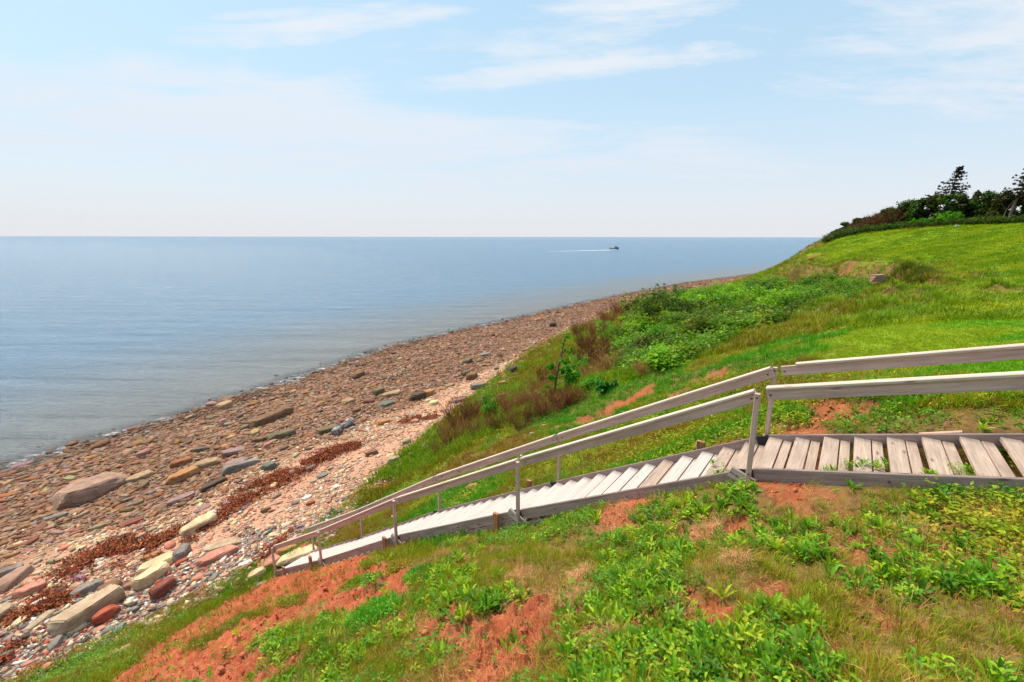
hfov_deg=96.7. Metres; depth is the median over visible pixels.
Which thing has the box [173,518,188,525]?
beach stone
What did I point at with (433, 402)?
beach stone
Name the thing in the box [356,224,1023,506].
grass
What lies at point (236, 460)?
stone slab
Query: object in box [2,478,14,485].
beach stone
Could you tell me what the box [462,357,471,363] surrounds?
stone slab
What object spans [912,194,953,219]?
windswept tree
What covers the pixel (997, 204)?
windswept tree
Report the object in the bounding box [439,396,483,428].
dead shrub
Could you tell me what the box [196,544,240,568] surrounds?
boulder
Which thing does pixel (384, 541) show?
wooden stake
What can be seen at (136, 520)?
stone slab
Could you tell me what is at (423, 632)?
soil crumbs
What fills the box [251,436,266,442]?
stone slab
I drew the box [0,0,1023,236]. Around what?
sky
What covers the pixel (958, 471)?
weeds
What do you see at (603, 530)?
dead root mat
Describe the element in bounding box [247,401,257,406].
beach stone
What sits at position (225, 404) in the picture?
stone slab
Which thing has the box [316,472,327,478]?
stone slab
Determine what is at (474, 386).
boulder
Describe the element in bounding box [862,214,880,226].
bare shrub
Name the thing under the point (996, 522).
clover
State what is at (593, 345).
dead shrub
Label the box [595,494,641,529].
dead root mat
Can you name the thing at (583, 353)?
dead shrub
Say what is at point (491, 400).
dead shrub
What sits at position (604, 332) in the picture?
shrub
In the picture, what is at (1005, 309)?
lawn grass
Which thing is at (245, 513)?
beach stone
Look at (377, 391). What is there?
stone slab
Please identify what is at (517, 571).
dead root mat
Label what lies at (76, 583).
beach stone
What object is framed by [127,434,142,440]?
beach stone
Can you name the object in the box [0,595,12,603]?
boulder
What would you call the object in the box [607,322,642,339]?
shrub
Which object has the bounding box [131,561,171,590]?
boulder
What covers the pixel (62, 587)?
boulder
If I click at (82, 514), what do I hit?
beach stone
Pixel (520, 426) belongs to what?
dead shrub
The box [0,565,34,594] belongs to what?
stone slab
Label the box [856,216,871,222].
windswept tree
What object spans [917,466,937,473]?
weeds
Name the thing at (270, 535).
stone slab
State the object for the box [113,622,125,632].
beach stone
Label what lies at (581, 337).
dead shrub
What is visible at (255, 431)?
beach stone
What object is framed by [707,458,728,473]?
weeds
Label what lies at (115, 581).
stone slab
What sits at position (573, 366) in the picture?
shrub
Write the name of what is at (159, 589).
boulder
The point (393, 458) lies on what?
boulder
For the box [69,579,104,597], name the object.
boulder
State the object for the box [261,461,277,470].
stone slab
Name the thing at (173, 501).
stone slab
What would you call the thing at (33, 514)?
cobbles
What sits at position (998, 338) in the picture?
lawn grass
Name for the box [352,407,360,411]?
beach stone
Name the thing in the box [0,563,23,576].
stone slab
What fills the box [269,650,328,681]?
grass tuft
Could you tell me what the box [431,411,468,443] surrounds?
dead shrub
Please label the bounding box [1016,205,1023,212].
windswept tree
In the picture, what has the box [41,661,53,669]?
beach stone
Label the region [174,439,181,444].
beach stone
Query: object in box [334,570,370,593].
grass tuft
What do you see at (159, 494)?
beach stone
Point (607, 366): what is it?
dead shrub
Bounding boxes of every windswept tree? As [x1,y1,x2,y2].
[839,221,862,227]
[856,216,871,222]
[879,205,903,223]
[880,206,909,221]
[895,202,913,221]
[896,197,932,220]
[906,193,944,218]
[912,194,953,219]
[924,194,965,217]
[954,192,980,218]
[955,190,983,218]
[972,189,996,217]
[972,192,1018,216]
[984,190,1023,217]
[1003,192,1023,217]
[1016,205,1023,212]
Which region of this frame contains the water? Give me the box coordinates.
[0,236,821,471]
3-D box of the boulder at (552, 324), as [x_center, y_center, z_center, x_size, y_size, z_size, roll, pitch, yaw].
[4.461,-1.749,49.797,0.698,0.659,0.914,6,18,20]
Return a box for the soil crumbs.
[118,400,952,681]
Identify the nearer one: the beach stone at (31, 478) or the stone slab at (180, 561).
the stone slab at (180, 561)
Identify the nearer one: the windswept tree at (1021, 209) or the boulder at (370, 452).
the boulder at (370, 452)
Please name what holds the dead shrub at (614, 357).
on the ground at (846, 499)
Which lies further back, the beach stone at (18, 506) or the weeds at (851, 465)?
the beach stone at (18, 506)
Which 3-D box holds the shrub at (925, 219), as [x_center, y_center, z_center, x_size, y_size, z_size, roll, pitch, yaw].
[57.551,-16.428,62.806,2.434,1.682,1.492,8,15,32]
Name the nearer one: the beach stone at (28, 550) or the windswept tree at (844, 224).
the beach stone at (28, 550)
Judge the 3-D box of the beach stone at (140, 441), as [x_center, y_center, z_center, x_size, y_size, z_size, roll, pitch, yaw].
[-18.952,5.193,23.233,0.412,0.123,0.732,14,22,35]
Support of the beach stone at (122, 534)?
on the ground at (846, 499)
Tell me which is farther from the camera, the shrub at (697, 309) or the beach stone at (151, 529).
the shrub at (697, 309)
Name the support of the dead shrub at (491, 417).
on the ground at (846, 499)
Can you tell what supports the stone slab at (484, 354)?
on the ground at (846, 499)
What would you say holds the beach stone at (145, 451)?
on the ground at (846, 499)
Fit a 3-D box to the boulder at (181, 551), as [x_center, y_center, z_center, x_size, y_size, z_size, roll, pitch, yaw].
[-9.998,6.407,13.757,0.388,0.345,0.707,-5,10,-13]
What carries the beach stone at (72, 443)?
on the ground at (846, 499)
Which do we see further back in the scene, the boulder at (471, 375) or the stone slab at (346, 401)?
the boulder at (471, 375)
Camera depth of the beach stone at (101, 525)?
15.62 m
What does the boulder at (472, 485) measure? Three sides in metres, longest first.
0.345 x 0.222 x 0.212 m
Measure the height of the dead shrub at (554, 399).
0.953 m
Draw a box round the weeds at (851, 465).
[840,458,865,470]
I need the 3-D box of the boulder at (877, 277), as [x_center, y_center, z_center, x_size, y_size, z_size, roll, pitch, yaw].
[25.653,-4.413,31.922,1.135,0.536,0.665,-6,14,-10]
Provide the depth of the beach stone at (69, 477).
19.57 m
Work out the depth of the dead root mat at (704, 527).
4.13 m
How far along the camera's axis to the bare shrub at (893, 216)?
65.65 m
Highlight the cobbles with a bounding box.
[0,273,753,568]
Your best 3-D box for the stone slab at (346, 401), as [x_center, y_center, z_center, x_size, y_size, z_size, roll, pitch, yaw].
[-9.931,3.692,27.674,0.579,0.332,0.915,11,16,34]
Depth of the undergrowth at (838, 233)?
61.76 m
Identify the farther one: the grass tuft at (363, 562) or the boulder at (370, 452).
the boulder at (370, 452)
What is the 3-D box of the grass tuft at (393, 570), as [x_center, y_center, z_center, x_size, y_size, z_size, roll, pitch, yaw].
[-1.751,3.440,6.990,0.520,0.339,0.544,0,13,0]
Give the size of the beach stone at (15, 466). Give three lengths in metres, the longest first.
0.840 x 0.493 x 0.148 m
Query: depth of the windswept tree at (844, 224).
69.70 m
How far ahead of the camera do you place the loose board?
4.48 m
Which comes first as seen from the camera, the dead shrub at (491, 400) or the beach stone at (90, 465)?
the beach stone at (90, 465)
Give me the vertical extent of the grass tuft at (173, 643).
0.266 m
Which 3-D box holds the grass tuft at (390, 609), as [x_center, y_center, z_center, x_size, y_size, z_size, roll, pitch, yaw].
[-1.439,2.849,4.781,0.725,0.467,0.686,0,13,0]
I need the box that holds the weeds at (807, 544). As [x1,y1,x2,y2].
[83,370,1023,681]
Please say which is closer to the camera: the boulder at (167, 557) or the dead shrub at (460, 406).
the boulder at (167, 557)
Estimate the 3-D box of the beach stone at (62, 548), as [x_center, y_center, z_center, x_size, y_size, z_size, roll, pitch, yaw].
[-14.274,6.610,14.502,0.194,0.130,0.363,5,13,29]
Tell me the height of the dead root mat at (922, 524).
0.337 m
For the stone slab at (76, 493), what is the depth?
17.90 m
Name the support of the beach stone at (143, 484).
on the ground at (846, 499)
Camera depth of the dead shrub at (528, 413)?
15.52 m
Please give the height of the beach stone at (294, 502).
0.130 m
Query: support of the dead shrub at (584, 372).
on the ground at (846, 499)
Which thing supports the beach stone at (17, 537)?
on the cobbles
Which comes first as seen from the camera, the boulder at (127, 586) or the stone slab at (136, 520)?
the boulder at (127, 586)
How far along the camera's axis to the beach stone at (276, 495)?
16.94 m
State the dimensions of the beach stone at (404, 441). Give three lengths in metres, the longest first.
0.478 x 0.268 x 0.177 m
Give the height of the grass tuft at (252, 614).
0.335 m
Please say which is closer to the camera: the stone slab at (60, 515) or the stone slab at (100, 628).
the stone slab at (100, 628)
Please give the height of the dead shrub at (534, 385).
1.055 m
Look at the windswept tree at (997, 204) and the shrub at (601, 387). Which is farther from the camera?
the windswept tree at (997, 204)
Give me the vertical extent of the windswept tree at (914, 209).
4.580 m
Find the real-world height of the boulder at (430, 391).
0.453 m
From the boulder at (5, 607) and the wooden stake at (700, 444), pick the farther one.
the boulder at (5, 607)
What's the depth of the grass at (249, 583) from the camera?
10.60 m
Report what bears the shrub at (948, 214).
on the ground at (846, 499)
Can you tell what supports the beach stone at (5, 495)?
on the cobbles
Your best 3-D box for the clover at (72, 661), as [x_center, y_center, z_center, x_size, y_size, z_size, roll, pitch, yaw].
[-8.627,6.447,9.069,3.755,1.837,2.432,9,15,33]
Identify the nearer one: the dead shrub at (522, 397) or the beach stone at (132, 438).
the dead shrub at (522, 397)
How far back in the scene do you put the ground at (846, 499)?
5.08 m
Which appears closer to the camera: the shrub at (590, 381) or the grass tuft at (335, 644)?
the grass tuft at (335, 644)
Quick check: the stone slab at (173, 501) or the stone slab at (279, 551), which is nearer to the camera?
the stone slab at (279, 551)
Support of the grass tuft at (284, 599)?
on the ground at (846, 499)
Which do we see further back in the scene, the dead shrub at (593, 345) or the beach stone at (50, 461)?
the dead shrub at (593, 345)
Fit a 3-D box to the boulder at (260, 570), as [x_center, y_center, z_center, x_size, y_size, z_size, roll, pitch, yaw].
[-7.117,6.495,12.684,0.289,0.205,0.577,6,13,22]
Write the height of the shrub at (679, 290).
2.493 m
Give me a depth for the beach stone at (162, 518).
15.99 m
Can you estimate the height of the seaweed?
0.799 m
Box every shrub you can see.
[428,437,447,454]
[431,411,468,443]
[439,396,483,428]
[455,393,484,417]
[460,412,494,434]
[479,391,498,416]
[480,396,499,405]
[481,405,520,431]
[489,387,528,414]
[507,411,536,430]
[510,380,543,404]
[515,403,545,421]
[521,373,553,391]
[524,383,571,416]
[530,362,557,382]
[541,381,579,407]
[558,383,590,405]
[561,353,590,375]
[568,320,588,333]
[568,344,601,366]
[572,327,598,347]
[575,362,601,375]
[577,334,615,357]
[578,375,603,390]
[583,318,611,333]
[586,349,625,370]
[593,379,617,393]
[595,305,623,321]
[596,320,614,340]
[600,340,621,354]
[604,346,642,367]
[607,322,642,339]
[608,300,633,314]
[616,283,696,314]
[629,356,653,375]
[639,343,666,356]
[641,322,677,338]
[670,284,691,295]
[670,303,726,326]
[854,218,870,228]
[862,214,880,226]
[869,212,892,225]
[877,206,907,223]
[918,217,933,222]
[933,211,964,221]
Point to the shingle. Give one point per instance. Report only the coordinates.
(131, 600)
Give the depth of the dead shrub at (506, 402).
19.12 m
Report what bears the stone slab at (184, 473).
on the ground at (846, 499)
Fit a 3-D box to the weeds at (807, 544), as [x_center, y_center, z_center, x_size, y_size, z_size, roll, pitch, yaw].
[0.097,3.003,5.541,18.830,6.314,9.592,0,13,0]
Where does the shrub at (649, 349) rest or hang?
on the ground at (846, 499)
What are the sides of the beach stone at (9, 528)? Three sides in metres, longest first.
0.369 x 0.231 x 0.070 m
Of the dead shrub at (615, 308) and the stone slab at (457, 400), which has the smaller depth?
the stone slab at (457, 400)
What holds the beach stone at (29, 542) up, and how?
on the ground at (846, 499)
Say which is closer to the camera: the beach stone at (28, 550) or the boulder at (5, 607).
the boulder at (5, 607)
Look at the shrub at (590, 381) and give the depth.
15.99 m
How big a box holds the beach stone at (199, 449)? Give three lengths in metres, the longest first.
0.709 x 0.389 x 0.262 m
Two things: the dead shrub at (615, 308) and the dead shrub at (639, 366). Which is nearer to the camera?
the dead shrub at (639, 366)
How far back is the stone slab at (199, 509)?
16.49 m
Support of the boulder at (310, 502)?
on the ground at (846, 499)
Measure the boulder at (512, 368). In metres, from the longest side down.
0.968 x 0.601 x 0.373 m
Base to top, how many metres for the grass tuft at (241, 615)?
0.590 m
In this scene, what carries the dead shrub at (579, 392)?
on the ground at (846, 499)
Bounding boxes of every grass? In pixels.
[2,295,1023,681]
[32,540,346,681]
[104,370,1023,681]
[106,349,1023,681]
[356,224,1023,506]
[793,316,1023,375]
[797,222,1023,330]
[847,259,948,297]
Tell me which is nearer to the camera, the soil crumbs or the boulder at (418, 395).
the soil crumbs
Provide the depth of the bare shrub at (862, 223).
67.63 m
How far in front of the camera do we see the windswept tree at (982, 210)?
60.37 m
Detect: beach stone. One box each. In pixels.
[0,491,17,497]
[0,540,8,545]
[1,526,16,531]
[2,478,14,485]
[8,461,32,468]
[11,504,23,507]
[12,534,28,539]
[20,548,37,553]
[20,658,34,666]
[21,475,41,481]
[21,537,38,547]
[37,460,55,466]
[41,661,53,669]
[46,558,63,564]
[50,530,64,534]
[57,544,70,551]
[62,475,76,481]
[64,470,80,474]
[66,441,77,446]
[69,529,83,535]
[70,574,86,581]
[70,580,83,587]
[74,510,90,518]
[83,463,100,467]
[87,523,106,530]
[91,439,110,448]
[95,534,108,543]
[111,502,121,507]
[113,530,130,537]
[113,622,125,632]
[118,494,129,497]
[119,507,133,512]
[121,448,130,453]
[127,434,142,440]
[131,499,144,505]
[133,439,146,444]
[135,532,146,538]
[136,448,151,456]
[137,480,149,488]
[146,526,156,532]
[155,492,163,497]
[155,516,166,522]
[156,603,165,609]
[164,540,175,549]
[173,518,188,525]
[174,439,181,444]
[190,573,203,582]
[193,446,210,452]
[205,401,217,405]
[208,572,219,581]
[235,413,243,417]
[241,509,248,516]
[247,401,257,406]
[250,428,259,435]
[263,441,272,447]
[271,492,280,498]
[278,445,288,450]
[282,521,290,528]
[291,500,299,504]
[297,523,306,528]
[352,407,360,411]
[363,398,374,403]
[401,439,410,443]
[429,400,438,405]
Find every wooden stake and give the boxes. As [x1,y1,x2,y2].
[308,555,312,568]
[382,536,386,549]
[493,512,498,531]
[526,479,531,487]
[696,440,704,474]
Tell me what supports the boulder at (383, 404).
on the ground at (846, 499)
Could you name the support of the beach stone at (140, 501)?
on the ground at (846, 499)
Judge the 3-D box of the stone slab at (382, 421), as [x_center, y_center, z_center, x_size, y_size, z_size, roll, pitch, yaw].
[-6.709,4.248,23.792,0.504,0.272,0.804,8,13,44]
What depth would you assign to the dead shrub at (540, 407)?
15.27 m
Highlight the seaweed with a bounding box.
[0,395,465,679]
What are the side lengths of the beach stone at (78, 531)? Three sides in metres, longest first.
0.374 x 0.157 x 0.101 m
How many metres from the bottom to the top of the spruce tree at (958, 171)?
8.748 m
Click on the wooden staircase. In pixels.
(753, 457)
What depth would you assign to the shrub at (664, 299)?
32.45 m
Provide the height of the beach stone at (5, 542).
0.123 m
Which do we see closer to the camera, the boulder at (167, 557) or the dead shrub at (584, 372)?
the boulder at (167, 557)
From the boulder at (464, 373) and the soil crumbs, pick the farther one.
the boulder at (464, 373)
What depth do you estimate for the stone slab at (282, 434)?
22.60 m
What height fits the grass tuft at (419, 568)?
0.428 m
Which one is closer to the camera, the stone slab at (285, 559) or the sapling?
the stone slab at (285, 559)
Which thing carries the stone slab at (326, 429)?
on the ground at (846, 499)
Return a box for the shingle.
[0,310,611,681]
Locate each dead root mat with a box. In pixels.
[503,558,534,580]
[546,579,596,613]
[561,558,598,586]
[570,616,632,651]
[587,520,632,539]
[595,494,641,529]
[648,584,706,625]
[677,503,741,544]
[704,540,767,578]
[866,507,977,546]
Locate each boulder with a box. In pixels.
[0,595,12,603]
[0,602,17,621]
[10,615,26,628]
[11,579,48,599]
[50,586,67,592]
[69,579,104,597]
[123,575,137,589]
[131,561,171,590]
[136,551,173,575]
[148,576,176,599]
[169,456,192,467]
[172,543,191,562]
[179,512,217,535]
[192,457,220,467]
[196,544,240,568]
[202,536,241,551]
[247,566,265,578]
[260,506,270,512]
[306,500,314,505]
[352,371,365,379]
[365,449,377,456]
[378,400,393,407]
[386,455,399,464]
[409,390,425,400]
[424,388,434,396]
[461,370,469,375]
[466,372,477,380]
[466,483,477,490]
[470,382,484,389]
[506,365,516,371]
[549,322,555,326]
[870,274,884,281]
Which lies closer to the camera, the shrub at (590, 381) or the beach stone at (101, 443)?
the shrub at (590, 381)
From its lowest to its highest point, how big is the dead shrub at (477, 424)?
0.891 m
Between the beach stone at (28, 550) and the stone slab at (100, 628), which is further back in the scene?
the beach stone at (28, 550)
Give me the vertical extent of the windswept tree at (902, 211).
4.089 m
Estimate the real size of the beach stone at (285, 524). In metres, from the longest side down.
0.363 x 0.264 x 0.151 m
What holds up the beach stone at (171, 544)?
on the ground at (846, 499)
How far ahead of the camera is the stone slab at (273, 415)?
25.39 m
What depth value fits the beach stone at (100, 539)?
14.71 m
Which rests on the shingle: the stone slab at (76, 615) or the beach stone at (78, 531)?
the stone slab at (76, 615)
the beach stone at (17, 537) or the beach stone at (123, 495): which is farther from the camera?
the beach stone at (123, 495)
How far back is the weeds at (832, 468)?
4.30 m
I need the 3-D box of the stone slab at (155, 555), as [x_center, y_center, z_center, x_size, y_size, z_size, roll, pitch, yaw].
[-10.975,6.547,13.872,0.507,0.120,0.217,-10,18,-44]
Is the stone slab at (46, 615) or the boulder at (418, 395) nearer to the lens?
the stone slab at (46, 615)
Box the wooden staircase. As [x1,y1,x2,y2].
[271,343,1023,576]
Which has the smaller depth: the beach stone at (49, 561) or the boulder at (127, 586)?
the boulder at (127, 586)
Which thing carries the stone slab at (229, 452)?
on the shingle
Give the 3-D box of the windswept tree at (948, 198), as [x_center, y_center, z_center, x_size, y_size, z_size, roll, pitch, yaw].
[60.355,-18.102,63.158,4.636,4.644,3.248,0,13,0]
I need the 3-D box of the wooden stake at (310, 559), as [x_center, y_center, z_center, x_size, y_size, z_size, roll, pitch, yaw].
[-4.879,5.602,11.086,0.110,0.822,0.045,10,16,36]
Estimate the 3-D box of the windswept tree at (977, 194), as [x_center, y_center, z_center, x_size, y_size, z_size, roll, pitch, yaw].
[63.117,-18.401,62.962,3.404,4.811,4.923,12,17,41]
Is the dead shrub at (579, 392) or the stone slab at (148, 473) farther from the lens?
the stone slab at (148, 473)
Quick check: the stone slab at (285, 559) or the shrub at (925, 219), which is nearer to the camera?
the stone slab at (285, 559)
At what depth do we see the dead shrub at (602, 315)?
43.51 m
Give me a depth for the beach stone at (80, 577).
12.93 m
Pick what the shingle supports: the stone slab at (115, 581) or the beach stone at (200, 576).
the beach stone at (200, 576)
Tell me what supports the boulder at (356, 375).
on the ground at (846, 499)
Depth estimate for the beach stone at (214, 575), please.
12.45 m
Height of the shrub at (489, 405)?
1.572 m
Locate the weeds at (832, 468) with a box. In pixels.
[821,463,837,469]
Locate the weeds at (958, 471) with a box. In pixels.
[947,461,974,475]
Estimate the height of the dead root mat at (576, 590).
0.372 m
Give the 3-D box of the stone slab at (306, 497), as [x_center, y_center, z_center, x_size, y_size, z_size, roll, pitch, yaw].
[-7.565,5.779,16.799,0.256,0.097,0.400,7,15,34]
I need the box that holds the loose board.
[918,430,962,433]
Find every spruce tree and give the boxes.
[925,166,970,202]
[996,168,1023,217]
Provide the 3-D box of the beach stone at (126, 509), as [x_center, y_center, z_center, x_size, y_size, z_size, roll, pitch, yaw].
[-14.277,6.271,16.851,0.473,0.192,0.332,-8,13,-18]
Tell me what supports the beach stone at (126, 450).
on the ground at (846, 499)
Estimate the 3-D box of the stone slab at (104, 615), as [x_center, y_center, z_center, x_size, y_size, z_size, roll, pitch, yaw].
[-10.210,6.879,11.446,0.324,0.285,0.570,3,16,27]
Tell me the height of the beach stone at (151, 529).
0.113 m
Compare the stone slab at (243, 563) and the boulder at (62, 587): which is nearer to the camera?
the boulder at (62, 587)
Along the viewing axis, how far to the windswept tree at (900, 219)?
67.61 m
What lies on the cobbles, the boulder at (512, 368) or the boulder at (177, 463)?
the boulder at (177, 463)
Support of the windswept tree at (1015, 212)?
on the ground at (846, 499)
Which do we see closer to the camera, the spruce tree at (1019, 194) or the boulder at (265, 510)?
the boulder at (265, 510)
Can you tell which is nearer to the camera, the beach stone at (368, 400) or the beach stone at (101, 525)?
the beach stone at (101, 525)
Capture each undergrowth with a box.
[603,268,882,371]
[821,214,1023,241]
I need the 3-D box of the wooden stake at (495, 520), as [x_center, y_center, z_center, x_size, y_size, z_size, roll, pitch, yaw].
[-0.234,2.917,6.901,0.110,0.683,0.045,10,16,36]
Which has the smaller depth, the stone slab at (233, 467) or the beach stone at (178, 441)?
the stone slab at (233, 467)
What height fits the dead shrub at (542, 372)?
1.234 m
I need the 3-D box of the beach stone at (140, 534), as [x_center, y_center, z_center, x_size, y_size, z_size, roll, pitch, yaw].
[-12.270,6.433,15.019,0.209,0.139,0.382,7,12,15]
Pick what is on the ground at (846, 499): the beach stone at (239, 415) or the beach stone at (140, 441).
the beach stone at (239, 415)
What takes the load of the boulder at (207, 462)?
on the ground at (846, 499)
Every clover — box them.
[0,310,1023,681]
[10,627,171,681]
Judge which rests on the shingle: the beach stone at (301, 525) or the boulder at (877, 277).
the beach stone at (301, 525)
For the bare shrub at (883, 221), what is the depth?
66.44 m
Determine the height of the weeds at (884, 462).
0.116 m
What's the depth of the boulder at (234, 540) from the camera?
14.12 m
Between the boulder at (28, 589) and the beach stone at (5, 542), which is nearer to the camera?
the boulder at (28, 589)
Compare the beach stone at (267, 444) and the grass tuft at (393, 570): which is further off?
the beach stone at (267, 444)
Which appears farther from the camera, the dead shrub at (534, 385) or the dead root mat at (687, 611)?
the dead shrub at (534, 385)
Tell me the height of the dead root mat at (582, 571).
0.388 m
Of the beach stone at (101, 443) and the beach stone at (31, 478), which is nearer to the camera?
the beach stone at (31, 478)
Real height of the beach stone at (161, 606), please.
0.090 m
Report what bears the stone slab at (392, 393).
on the ground at (846, 499)
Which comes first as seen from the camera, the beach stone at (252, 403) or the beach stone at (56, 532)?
the beach stone at (56, 532)
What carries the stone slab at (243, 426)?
on the ground at (846, 499)
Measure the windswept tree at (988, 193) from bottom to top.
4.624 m
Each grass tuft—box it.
[159,637,182,655]
[179,622,226,654]
[209,607,257,636]
[244,598,275,620]
[269,586,311,608]
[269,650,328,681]
[291,630,356,672]
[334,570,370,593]
[344,591,403,634]
[357,547,394,569]
[384,553,410,576]
[401,559,431,583]
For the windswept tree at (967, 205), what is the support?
on the ground at (846, 499)
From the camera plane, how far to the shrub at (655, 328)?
22.32 m
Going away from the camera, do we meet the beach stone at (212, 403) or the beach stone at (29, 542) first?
the beach stone at (29, 542)
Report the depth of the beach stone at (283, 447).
21.26 m
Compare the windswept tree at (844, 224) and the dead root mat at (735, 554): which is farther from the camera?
the windswept tree at (844, 224)
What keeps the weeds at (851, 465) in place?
on the wooden staircase
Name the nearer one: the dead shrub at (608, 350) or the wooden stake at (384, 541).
the wooden stake at (384, 541)
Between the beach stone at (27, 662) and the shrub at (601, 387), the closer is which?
the beach stone at (27, 662)
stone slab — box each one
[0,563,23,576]
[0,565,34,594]
[23,609,57,634]
[43,511,68,520]
[47,584,124,636]
[47,635,63,650]
[50,472,129,510]
[66,622,87,634]
[90,604,120,625]
[92,625,105,634]
[97,579,122,590]
[119,517,143,527]
[125,469,153,482]
[141,550,160,560]
[165,491,195,506]
[166,466,199,484]
[175,557,188,566]
[193,504,211,512]
[199,476,226,492]
[216,400,232,409]
[221,446,245,456]
[221,458,261,475]
[224,456,248,465]
[238,559,252,565]
[239,424,249,430]
[247,406,292,427]
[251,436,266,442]
[255,553,280,568]
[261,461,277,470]
[266,429,295,440]
[267,530,286,537]
[275,544,296,555]
[276,544,317,566]
[301,494,311,500]
[316,424,338,434]
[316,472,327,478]
[341,397,355,404]
[371,387,383,395]
[376,418,391,425]
[381,390,402,397]
[452,397,465,403]
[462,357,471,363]
[479,352,490,356]
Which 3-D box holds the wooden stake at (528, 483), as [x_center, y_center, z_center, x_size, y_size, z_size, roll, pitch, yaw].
[0.304,2.787,8.035,0.110,0.722,0.045,10,16,36]
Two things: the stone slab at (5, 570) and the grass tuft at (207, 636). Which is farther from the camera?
the stone slab at (5, 570)
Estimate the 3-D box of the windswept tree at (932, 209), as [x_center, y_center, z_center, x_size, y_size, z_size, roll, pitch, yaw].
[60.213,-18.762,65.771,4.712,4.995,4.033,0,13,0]
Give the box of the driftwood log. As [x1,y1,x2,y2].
[331,418,353,434]
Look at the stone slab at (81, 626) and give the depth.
11.05 m
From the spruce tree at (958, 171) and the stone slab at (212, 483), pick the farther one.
the spruce tree at (958, 171)
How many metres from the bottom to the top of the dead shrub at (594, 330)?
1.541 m
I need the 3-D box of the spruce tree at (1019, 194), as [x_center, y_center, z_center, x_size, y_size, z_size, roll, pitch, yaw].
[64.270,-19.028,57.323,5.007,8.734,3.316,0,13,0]
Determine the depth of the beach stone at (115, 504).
17.26 m
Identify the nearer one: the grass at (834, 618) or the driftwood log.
the grass at (834, 618)
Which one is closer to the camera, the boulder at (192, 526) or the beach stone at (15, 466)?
the boulder at (192, 526)
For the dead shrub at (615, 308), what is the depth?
55.46 m
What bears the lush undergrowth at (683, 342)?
on the ground at (846, 499)
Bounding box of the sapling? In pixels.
[544,333,580,393]
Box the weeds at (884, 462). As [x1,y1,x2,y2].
[858,457,909,469]
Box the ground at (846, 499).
[0,223,1023,681]
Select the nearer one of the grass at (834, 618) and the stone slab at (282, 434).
the grass at (834, 618)
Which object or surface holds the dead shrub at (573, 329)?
on the ground at (846, 499)

